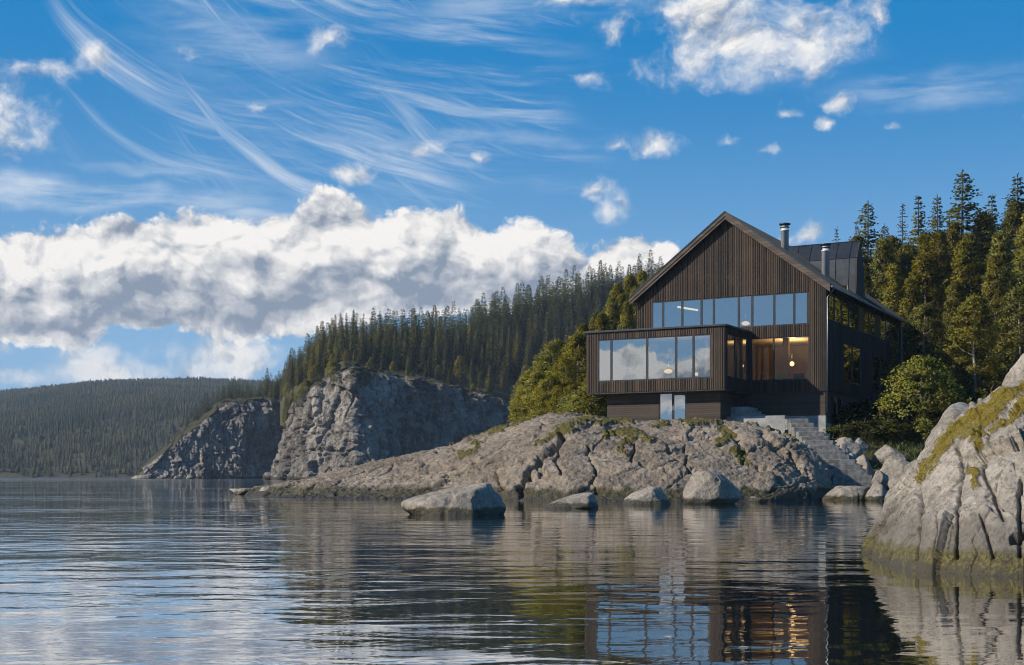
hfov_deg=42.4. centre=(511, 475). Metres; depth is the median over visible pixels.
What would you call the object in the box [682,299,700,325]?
window
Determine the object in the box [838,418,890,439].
shrub
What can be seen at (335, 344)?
spruce tree
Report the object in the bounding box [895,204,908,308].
spruce tree
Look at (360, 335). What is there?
spruce tree
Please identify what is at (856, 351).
window
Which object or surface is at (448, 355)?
spruce tree
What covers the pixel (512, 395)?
birch tree
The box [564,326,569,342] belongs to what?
spruce tree
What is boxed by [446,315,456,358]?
spruce tree
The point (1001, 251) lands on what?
pine tree
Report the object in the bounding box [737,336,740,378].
window
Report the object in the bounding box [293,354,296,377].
spruce tree
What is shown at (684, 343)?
window
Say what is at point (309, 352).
spruce tree
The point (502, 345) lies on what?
spruce tree
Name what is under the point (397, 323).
spruce tree
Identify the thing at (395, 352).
spruce tree
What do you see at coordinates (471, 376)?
spruce tree
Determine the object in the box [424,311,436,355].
spruce tree
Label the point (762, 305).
window
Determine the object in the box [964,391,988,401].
shrub
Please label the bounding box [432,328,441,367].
spruce tree
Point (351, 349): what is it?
spruce tree
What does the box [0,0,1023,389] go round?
sky
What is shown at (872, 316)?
window
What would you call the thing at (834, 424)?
shrub
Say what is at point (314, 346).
spruce tree
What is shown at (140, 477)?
boulder
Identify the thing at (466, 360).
spruce tree
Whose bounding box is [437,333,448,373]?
spruce tree
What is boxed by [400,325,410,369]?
spruce tree
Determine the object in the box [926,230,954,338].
pine tree
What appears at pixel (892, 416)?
shrub
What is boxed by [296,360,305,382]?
spruce tree
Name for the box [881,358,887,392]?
window
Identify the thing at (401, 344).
spruce tree
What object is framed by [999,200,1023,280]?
pine tree
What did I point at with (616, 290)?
pine tree
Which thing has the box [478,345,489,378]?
spruce tree
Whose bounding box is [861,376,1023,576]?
rock outcrop
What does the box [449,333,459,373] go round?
spruce tree
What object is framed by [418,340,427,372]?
spruce tree
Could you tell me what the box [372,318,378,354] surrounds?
spruce tree
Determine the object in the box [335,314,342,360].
spruce tree
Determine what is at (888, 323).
window
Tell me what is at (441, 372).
birch tree
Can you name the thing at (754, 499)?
boulder
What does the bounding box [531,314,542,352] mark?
spruce tree
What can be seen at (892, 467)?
boulder
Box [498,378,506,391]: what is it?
birch tree
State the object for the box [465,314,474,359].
spruce tree
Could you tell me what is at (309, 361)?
spruce tree
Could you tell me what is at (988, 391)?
shrub
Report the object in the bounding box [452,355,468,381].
birch tree
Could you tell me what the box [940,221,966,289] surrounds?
pine tree
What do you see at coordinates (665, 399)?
door
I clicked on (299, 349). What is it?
spruce tree
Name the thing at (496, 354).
spruce tree
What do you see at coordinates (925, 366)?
shrub
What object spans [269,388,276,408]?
spruce tree
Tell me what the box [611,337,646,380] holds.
window
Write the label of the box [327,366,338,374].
birch tree
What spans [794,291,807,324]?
window
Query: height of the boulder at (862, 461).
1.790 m
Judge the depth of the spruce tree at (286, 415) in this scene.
430.94 m
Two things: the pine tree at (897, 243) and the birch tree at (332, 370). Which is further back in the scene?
the birch tree at (332, 370)
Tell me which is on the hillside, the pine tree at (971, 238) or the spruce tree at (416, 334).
the pine tree at (971, 238)
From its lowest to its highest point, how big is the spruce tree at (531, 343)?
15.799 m
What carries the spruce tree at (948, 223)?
on the hillside
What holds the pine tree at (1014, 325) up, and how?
on the hillside
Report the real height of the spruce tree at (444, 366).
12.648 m
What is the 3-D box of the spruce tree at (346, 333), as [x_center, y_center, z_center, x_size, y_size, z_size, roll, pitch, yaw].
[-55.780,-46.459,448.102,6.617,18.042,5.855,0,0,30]
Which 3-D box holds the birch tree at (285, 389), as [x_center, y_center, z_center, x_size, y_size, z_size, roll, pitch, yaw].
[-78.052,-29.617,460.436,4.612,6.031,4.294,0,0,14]
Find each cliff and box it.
[140,396,285,478]
[261,361,511,479]
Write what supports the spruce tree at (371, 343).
on the forested hillside ground at (497, 392)
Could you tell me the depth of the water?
15.49 m
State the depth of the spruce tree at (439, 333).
474.91 m
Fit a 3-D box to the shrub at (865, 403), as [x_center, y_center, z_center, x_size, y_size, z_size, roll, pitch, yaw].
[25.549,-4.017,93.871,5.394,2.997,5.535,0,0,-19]
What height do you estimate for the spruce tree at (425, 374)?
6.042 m
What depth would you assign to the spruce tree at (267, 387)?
611.57 m
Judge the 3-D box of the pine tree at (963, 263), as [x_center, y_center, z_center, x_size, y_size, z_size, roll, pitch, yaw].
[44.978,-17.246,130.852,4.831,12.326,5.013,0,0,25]
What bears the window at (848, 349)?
in the house
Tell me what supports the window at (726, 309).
in the house
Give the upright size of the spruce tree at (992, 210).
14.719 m
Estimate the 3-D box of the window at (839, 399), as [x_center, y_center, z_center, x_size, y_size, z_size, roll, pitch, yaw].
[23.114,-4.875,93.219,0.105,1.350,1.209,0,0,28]
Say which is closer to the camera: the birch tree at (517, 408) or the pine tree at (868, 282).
the birch tree at (517, 408)
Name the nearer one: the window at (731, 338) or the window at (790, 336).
the window at (731, 338)
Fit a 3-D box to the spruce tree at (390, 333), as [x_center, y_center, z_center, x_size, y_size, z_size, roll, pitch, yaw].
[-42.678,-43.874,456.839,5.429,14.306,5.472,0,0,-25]
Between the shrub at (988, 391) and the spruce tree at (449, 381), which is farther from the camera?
the spruce tree at (449, 381)
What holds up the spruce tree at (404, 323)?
on the forested hillside ground at (497, 392)
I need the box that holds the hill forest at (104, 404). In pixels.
[0,375,278,476]
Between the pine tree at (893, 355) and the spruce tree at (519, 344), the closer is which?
the pine tree at (893, 355)
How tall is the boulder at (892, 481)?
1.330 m
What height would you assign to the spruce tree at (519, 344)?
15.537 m
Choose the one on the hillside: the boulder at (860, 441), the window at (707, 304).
the boulder at (860, 441)
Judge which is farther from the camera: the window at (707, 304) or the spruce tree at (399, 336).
the spruce tree at (399, 336)
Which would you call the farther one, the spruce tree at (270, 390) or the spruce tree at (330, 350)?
the spruce tree at (270, 390)
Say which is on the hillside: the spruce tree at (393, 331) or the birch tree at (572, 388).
the birch tree at (572, 388)
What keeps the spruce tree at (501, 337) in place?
on the forested hillside ground at (497, 392)
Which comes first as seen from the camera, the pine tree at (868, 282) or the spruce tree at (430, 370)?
the pine tree at (868, 282)
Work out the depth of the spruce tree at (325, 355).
439.61 m
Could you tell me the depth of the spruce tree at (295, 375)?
454.26 m
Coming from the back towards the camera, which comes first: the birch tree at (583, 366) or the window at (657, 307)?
the birch tree at (583, 366)
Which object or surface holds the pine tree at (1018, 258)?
on the hillside
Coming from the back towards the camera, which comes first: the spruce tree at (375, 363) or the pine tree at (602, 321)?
the spruce tree at (375, 363)
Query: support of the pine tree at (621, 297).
on the hillside
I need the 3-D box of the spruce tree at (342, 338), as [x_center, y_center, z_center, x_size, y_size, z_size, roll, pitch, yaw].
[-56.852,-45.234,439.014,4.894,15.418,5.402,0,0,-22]
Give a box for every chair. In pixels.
[777,374,782,378]
[793,373,797,378]
[798,373,803,378]
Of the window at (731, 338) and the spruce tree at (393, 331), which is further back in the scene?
the spruce tree at (393, 331)
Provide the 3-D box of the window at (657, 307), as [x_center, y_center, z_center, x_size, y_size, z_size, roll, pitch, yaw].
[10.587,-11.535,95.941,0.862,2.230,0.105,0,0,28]
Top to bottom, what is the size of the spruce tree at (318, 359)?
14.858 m
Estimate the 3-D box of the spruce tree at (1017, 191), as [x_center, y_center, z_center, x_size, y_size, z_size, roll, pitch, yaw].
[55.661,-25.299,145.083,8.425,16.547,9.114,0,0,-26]
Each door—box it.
[659,393,672,419]
[673,394,685,418]
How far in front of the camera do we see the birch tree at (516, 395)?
125.72 m
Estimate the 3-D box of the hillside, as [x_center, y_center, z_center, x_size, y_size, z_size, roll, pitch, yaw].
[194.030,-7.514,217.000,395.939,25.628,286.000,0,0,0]
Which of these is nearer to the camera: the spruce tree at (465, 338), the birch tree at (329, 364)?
the birch tree at (329, 364)
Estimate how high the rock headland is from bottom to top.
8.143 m
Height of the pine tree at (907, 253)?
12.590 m
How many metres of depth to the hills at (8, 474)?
980.12 m
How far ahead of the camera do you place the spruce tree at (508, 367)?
471.33 m
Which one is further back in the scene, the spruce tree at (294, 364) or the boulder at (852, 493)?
the spruce tree at (294, 364)
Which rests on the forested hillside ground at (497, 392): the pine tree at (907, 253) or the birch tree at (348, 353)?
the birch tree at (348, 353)
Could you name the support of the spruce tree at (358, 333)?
on the forested hillside ground at (497, 392)
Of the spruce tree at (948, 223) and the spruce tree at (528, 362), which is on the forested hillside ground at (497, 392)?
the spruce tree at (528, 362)
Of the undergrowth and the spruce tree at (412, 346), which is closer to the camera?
the undergrowth
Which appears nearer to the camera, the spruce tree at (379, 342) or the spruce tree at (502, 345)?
the spruce tree at (379, 342)
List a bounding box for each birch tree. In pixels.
[282,383,288,396]
[298,379,310,393]
[307,364,322,380]
[307,372,314,384]
[325,361,335,374]
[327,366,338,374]
[329,354,334,363]
[343,349,352,361]
[368,357,373,367]
[389,361,396,371]
[434,365,442,376]
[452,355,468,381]
[470,384,476,390]
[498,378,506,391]
[507,391,538,423]
[508,384,526,420]
[508,389,515,399]
[509,368,534,419]
[516,371,547,420]
[517,365,530,379]
[522,342,576,415]
[526,375,562,417]
[530,355,554,383]
[539,356,583,415]
[543,384,567,412]
[544,338,566,372]
[545,344,583,388]
[555,332,585,386]
[555,383,586,412]
[576,345,605,398]
[580,377,599,413]
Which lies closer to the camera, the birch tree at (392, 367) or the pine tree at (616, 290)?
the pine tree at (616, 290)
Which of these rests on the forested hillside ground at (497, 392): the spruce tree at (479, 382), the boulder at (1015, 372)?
the spruce tree at (479, 382)
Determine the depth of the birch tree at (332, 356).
436.19 m
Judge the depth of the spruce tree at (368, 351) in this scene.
444.48 m
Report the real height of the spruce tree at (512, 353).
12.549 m
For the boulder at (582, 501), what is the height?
1.126 m
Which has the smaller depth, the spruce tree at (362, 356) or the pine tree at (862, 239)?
the pine tree at (862, 239)
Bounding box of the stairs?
[785,419,871,487]
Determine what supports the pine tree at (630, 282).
on the hillside
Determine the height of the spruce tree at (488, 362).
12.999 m
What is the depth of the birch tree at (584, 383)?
111.86 m
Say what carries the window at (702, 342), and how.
in the house
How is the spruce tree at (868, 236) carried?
on the hillside
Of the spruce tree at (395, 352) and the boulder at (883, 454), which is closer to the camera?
the boulder at (883, 454)
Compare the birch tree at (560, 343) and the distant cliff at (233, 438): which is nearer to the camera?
the birch tree at (560, 343)
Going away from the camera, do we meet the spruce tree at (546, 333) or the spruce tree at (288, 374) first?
the spruce tree at (288, 374)
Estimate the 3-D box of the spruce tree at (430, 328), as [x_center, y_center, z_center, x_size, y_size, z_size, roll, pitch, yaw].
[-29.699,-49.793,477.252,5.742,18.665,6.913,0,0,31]
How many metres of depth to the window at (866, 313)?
100.39 m
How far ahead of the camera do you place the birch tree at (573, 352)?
119.57 m
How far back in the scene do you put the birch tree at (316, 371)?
426.13 m
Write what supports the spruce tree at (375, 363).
on the forested hillside ground at (497, 392)
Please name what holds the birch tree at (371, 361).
on the forested hillside ground at (497, 392)
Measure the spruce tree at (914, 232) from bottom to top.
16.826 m
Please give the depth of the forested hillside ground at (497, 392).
455.86 m
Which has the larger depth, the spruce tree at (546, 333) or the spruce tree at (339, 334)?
the spruce tree at (546, 333)
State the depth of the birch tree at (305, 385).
427.26 m
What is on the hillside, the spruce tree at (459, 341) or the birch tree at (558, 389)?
the birch tree at (558, 389)
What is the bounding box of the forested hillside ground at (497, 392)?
[138,300,604,475]
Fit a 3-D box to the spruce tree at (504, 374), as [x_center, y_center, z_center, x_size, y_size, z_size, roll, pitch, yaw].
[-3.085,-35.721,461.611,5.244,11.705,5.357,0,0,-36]
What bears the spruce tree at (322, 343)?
on the forested hillside ground at (497, 392)
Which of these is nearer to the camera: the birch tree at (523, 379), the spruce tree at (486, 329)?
the birch tree at (523, 379)
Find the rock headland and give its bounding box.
[221,412,835,501]
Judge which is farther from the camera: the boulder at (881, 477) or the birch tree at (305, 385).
the birch tree at (305, 385)
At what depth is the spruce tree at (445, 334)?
471.07 m
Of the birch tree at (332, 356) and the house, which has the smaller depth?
the house
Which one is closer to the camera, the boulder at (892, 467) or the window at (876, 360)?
the boulder at (892, 467)
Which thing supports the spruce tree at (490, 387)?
on the forested hillside ground at (497, 392)
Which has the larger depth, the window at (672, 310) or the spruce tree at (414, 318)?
the spruce tree at (414, 318)
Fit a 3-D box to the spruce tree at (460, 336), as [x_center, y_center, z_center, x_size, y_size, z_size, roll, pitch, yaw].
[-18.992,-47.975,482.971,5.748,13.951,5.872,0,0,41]
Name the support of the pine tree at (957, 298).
on the hillside
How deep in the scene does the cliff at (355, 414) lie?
411.70 m
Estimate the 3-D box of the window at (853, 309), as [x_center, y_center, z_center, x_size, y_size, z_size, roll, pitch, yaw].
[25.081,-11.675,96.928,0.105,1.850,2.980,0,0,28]
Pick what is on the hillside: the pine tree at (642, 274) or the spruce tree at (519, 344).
the pine tree at (642, 274)
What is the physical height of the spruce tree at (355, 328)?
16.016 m
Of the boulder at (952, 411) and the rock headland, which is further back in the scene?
the rock headland
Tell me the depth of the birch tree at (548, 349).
121.46 m
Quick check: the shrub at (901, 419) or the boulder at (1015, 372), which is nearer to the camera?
the boulder at (1015, 372)
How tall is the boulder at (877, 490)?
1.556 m
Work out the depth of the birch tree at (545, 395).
113.47 m
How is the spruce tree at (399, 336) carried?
on the forested hillside ground at (497, 392)
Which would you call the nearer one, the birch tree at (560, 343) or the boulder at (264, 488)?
the boulder at (264, 488)
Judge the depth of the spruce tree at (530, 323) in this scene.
489.86 m
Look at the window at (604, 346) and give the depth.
92.19 m
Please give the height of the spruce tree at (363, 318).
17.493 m
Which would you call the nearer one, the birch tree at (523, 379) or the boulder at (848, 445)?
the boulder at (848, 445)
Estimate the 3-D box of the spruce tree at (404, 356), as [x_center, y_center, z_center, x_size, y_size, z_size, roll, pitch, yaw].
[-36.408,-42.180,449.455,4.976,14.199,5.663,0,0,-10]
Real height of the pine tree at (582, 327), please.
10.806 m
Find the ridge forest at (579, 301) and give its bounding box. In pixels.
[184,249,663,427]
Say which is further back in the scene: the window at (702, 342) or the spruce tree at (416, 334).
the spruce tree at (416, 334)
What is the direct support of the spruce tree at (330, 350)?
on the forested hillside ground at (497, 392)
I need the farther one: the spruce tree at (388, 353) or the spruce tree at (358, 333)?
the spruce tree at (358, 333)
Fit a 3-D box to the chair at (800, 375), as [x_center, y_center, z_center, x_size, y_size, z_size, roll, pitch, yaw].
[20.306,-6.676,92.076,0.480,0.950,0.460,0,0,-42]
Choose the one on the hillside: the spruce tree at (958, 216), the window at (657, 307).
the spruce tree at (958, 216)
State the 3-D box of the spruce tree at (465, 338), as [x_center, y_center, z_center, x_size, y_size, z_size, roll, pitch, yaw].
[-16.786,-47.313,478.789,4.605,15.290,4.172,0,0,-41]
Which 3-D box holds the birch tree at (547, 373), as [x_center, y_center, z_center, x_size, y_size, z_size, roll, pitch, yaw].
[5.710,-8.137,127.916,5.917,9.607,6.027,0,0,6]
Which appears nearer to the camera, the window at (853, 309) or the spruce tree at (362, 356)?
the window at (853, 309)
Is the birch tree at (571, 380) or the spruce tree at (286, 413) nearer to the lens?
the birch tree at (571, 380)
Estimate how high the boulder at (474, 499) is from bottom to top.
1.599 m
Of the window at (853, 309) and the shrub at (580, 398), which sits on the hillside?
the shrub at (580, 398)
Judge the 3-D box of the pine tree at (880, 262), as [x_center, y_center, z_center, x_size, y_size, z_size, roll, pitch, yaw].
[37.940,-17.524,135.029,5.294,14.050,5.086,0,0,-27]
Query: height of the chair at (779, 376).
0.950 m
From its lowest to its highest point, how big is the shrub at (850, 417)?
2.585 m
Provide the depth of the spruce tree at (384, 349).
447.58 m
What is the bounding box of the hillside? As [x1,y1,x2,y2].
[831,338,1023,489]
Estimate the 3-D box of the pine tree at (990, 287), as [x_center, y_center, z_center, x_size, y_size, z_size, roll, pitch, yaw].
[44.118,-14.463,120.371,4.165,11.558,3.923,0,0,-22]
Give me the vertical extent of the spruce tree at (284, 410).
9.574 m
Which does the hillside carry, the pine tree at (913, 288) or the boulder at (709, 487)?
the pine tree at (913, 288)
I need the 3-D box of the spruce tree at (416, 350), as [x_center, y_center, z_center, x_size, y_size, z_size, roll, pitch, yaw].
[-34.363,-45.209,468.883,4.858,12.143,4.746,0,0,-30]
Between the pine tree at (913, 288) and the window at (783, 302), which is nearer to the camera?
the window at (783, 302)
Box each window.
[598,339,610,381]
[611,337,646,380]
[647,336,675,379]
[652,301,662,327]
[663,300,681,326]
[676,335,692,378]
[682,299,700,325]
[693,334,710,377]
[701,298,713,324]
[714,296,738,326]
[728,333,734,377]
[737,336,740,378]
[739,295,751,327]
[743,338,747,380]
[751,337,772,380]
[752,294,773,326]
[773,336,808,379]
[774,292,793,325]
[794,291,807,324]
[829,293,834,320]
[831,396,836,415]
[835,295,841,323]
[837,397,841,414]
[842,299,848,326]
[844,343,852,383]
[849,302,858,330]
[853,346,860,386]
[864,309,868,334]
[869,311,875,336]
[873,356,880,391]
[880,316,885,340]
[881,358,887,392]
[886,319,890,342]
[891,321,898,345]
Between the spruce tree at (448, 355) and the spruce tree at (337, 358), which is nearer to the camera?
the spruce tree at (337, 358)
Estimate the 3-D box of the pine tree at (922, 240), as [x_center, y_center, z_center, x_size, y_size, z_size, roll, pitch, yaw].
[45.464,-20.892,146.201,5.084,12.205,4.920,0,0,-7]
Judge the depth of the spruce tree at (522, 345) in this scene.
488.48 m
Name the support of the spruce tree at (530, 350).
on the forested hillside ground at (497, 392)
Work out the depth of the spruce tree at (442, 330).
488.35 m
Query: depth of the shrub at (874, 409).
92.78 m
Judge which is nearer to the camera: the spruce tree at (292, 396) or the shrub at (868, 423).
the shrub at (868, 423)
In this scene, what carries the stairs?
on the hillside
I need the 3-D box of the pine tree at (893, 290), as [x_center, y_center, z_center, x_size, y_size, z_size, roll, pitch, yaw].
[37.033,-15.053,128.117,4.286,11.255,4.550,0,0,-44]
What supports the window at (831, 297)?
in the house
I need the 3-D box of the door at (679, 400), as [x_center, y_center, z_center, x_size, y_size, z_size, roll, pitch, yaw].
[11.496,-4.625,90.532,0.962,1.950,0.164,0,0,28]
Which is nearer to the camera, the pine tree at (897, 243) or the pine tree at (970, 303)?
the pine tree at (970, 303)
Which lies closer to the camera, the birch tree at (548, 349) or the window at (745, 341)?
the window at (745, 341)
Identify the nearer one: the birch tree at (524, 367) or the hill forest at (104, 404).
the birch tree at (524, 367)
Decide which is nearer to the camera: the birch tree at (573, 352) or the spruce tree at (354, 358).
the birch tree at (573, 352)
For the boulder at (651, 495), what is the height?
1.294 m
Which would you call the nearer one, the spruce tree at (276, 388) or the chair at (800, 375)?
the chair at (800, 375)
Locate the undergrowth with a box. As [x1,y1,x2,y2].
[830,356,1012,467]
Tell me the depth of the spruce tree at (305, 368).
458.24 m
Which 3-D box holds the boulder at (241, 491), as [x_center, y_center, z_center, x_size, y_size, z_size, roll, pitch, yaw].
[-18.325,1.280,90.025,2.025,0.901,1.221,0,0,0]
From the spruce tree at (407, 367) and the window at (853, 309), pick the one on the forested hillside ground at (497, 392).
the spruce tree at (407, 367)
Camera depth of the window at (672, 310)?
95.38 m
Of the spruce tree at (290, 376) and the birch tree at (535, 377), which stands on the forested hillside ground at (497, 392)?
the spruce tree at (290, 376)
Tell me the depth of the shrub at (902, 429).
88.90 m
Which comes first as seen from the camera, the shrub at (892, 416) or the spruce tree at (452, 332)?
the shrub at (892, 416)
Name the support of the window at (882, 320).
in the house
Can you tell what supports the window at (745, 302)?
in the house
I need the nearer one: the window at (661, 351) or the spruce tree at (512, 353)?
the window at (661, 351)
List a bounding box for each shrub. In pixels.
[543,389,606,416]
[560,385,606,416]
[823,424,860,438]
[831,406,876,435]
[832,415,854,426]
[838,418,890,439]
[842,398,909,425]
[842,402,896,429]
[860,417,916,440]
[862,399,939,422]
[864,405,922,429]
[873,354,968,436]
[912,389,976,439]
[934,385,993,418]
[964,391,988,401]
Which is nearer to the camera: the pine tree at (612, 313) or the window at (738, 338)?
the window at (738, 338)
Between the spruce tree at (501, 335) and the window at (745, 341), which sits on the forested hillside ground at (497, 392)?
the spruce tree at (501, 335)
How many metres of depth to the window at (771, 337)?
92.53 m
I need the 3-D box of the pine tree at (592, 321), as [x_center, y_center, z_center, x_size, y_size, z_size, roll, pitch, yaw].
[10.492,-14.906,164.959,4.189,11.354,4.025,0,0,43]
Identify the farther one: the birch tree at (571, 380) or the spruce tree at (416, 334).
the spruce tree at (416, 334)
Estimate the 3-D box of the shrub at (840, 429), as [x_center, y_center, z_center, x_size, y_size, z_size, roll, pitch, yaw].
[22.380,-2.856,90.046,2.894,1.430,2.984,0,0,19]
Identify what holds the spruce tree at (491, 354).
on the forested hillside ground at (497, 392)
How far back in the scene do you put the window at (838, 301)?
93.10 m
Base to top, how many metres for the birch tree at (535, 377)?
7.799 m
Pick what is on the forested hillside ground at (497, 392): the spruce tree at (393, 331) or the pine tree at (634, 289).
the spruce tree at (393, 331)
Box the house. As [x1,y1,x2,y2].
[584,211,908,434]
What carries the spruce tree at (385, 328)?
on the forested hillside ground at (497, 392)
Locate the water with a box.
[0,478,1023,664]
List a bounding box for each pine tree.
[575,322,589,367]
[588,312,597,330]
[592,312,610,330]
[605,295,622,329]
[609,282,626,297]
[610,293,627,324]
[617,301,636,329]
[622,273,639,312]
[626,286,639,328]
[635,270,648,284]
[849,235,874,288]
[863,264,875,297]
[868,237,902,324]
[875,235,907,303]
[878,263,908,364]
[886,337,902,394]
[894,242,936,352]
[896,278,934,385]
[901,251,952,356]
[901,302,953,401]
[915,232,944,316]
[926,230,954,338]
[933,280,972,378]
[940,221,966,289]
[940,292,1005,392]
[942,239,984,358]
[961,232,986,315]
[970,211,997,282]
[975,254,1017,365]
[980,231,1020,356]
[983,230,1020,307]
[983,285,1023,383]
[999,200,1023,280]
[1000,270,1023,366]
[1009,226,1023,341]
[1013,210,1023,285]
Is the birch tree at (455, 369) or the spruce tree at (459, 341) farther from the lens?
the spruce tree at (459, 341)
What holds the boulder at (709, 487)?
in the water
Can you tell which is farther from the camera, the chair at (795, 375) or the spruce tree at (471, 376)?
the spruce tree at (471, 376)
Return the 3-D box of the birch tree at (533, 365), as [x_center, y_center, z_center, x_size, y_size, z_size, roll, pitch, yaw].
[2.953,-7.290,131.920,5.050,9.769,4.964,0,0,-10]
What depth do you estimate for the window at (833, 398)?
91.86 m
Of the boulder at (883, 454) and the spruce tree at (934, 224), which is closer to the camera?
the boulder at (883, 454)
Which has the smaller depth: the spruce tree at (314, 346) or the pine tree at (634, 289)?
the pine tree at (634, 289)
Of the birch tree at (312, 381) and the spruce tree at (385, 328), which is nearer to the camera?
the birch tree at (312, 381)
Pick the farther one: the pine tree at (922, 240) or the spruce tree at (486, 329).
the spruce tree at (486, 329)
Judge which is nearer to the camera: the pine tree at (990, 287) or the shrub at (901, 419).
the shrub at (901, 419)
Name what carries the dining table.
on the house
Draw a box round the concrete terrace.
[727,407,797,435]
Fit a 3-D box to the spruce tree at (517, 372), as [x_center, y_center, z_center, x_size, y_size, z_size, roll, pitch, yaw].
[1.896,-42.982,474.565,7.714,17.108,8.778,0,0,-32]
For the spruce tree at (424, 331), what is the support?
on the forested hillside ground at (497, 392)
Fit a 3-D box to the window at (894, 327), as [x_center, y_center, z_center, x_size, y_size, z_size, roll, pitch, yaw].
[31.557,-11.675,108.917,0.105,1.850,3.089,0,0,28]
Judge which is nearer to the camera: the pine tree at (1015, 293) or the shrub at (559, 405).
the shrub at (559, 405)
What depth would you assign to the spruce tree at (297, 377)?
440.58 m
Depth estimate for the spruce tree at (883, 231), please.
161.89 m
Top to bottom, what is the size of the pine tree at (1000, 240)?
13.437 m
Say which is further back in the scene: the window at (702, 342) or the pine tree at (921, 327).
the pine tree at (921, 327)
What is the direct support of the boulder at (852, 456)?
on the hillside
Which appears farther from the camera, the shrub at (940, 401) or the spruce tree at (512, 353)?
the spruce tree at (512, 353)
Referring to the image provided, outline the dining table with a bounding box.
[762,377,792,379]
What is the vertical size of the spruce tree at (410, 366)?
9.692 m
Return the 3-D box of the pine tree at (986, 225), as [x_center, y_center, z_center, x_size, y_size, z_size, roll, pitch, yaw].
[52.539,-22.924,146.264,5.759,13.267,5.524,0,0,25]
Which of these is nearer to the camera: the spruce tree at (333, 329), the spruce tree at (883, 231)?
the spruce tree at (883, 231)
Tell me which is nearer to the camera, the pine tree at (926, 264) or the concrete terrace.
the concrete terrace
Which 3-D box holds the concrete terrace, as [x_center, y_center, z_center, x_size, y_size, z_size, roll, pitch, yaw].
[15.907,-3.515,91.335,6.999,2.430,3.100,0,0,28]
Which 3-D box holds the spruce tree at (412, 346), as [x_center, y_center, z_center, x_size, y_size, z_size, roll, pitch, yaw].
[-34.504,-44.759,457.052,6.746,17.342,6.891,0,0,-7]
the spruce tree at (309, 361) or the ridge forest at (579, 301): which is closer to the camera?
the spruce tree at (309, 361)
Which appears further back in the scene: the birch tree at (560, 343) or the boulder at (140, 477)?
the boulder at (140, 477)
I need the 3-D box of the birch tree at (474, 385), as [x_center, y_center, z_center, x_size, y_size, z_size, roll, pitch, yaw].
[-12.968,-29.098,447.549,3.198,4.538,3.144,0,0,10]
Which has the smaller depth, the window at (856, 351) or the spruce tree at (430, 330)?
the window at (856, 351)
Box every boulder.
[130,475,149,478]
[229,488,251,494]
[259,486,270,490]
[401,483,505,515]
[543,493,597,508]
[623,486,669,504]
[683,470,741,503]
[749,496,766,501]
[821,486,868,500]
[834,437,864,456]
[849,453,857,459]
[855,438,868,452]
[855,454,874,478]
[865,481,886,500]
[871,445,906,465]
[872,470,888,487]
[880,456,909,491]
[888,477,899,488]
[917,402,968,459]
[1002,353,1023,384]
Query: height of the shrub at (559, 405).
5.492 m
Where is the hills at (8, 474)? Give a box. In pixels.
[0,384,258,477]
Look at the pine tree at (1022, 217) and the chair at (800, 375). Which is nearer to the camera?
the chair at (800, 375)
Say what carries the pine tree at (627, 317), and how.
on the hillside
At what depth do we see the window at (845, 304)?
94.82 m
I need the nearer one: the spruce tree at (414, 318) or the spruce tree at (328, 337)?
the spruce tree at (328, 337)
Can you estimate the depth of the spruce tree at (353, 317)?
484.21 m
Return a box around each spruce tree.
[261,369,271,396]
[267,380,273,398]
[269,375,279,399]
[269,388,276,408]
[281,397,287,421]
[281,399,289,427]
[283,401,288,426]
[285,361,290,387]
[286,359,294,386]
[286,385,294,414]
[292,351,300,384]
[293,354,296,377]
[295,347,302,369]
[295,366,302,385]
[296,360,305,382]
[300,343,309,378]
[302,336,312,371]
[306,343,316,375]
[312,331,319,369]
[314,321,327,367]
[315,333,323,369]
[322,331,335,363]
[322,341,328,367]
[326,325,332,360]
[327,319,335,352]
[330,331,339,360]
[334,317,347,359]
[334,346,339,363]
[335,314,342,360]
[340,315,354,360]
[347,321,358,359]
[349,311,357,339]
[352,321,358,352]
[352,349,355,361]
[353,318,362,360]
[355,313,359,338]
[356,322,367,364]
[359,322,372,362]
[361,313,368,348]
[368,318,378,363]
[370,350,377,367]
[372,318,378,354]
[374,314,385,363]
[379,331,390,365]
[380,328,393,365]
[382,316,387,347]
[386,329,394,364]
[389,309,399,345]
[391,322,398,355]
[391,331,403,369]
[394,311,400,340]
[396,316,403,360]
[397,316,408,342]
[397,324,404,366]
[398,332,411,370]
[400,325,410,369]
[405,354,410,374]
[406,348,412,371]
[408,311,423,356]
[408,321,419,368]
[409,315,419,356]
[414,333,420,362]
[417,322,432,365]
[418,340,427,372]
[423,361,427,377]
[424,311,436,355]
[424,313,434,354]
[424,316,440,364]
[427,348,434,376]
[432,318,446,360]
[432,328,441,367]
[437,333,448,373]
[438,316,444,347]
[440,315,452,365]
[441,343,450,376]
[444,338,451,369]
[445,368,452,384]
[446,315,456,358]
[449,318,455,360]
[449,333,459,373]
[450,330,468,366]
[456,326,463,353]
[461,324,467,358]
[463,316,480,366]
[463,342,468,374]
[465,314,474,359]
[466,360,475,389]
[476,376,481,392]
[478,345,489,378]
[480,311,490,357]
[484,340,493,374]
[485,366,494,391]
[488,320,496,366]
[492,329,505,372]
[497,358,508,388]
[498,324,509,357]
[499,319,506,355]
[499,329,505,363]
[502,336,514,379]
[507,325,513,355]
[510,333,525,377]
[511,326,523,364]
[511,339,519,369]
[518,330,524,359]
[519,343,532,371]
[523,311,540,355]
[523,327,535,364]
[525,335,533,361]
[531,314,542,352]
[540,312,551,353]
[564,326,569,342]
[849,199,882,295]
[874,224,890,267]
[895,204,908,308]
[905,195,933,312]
[925,195,946,313]
[936,169,993,318]
[944,209,952,275]
[983,194,1001,256]
[998,172,1023,284]
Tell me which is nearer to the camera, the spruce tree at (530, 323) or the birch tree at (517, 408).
the birch tree at (517, 408)
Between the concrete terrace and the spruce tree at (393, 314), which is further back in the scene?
the spruce tree at (393, 314)

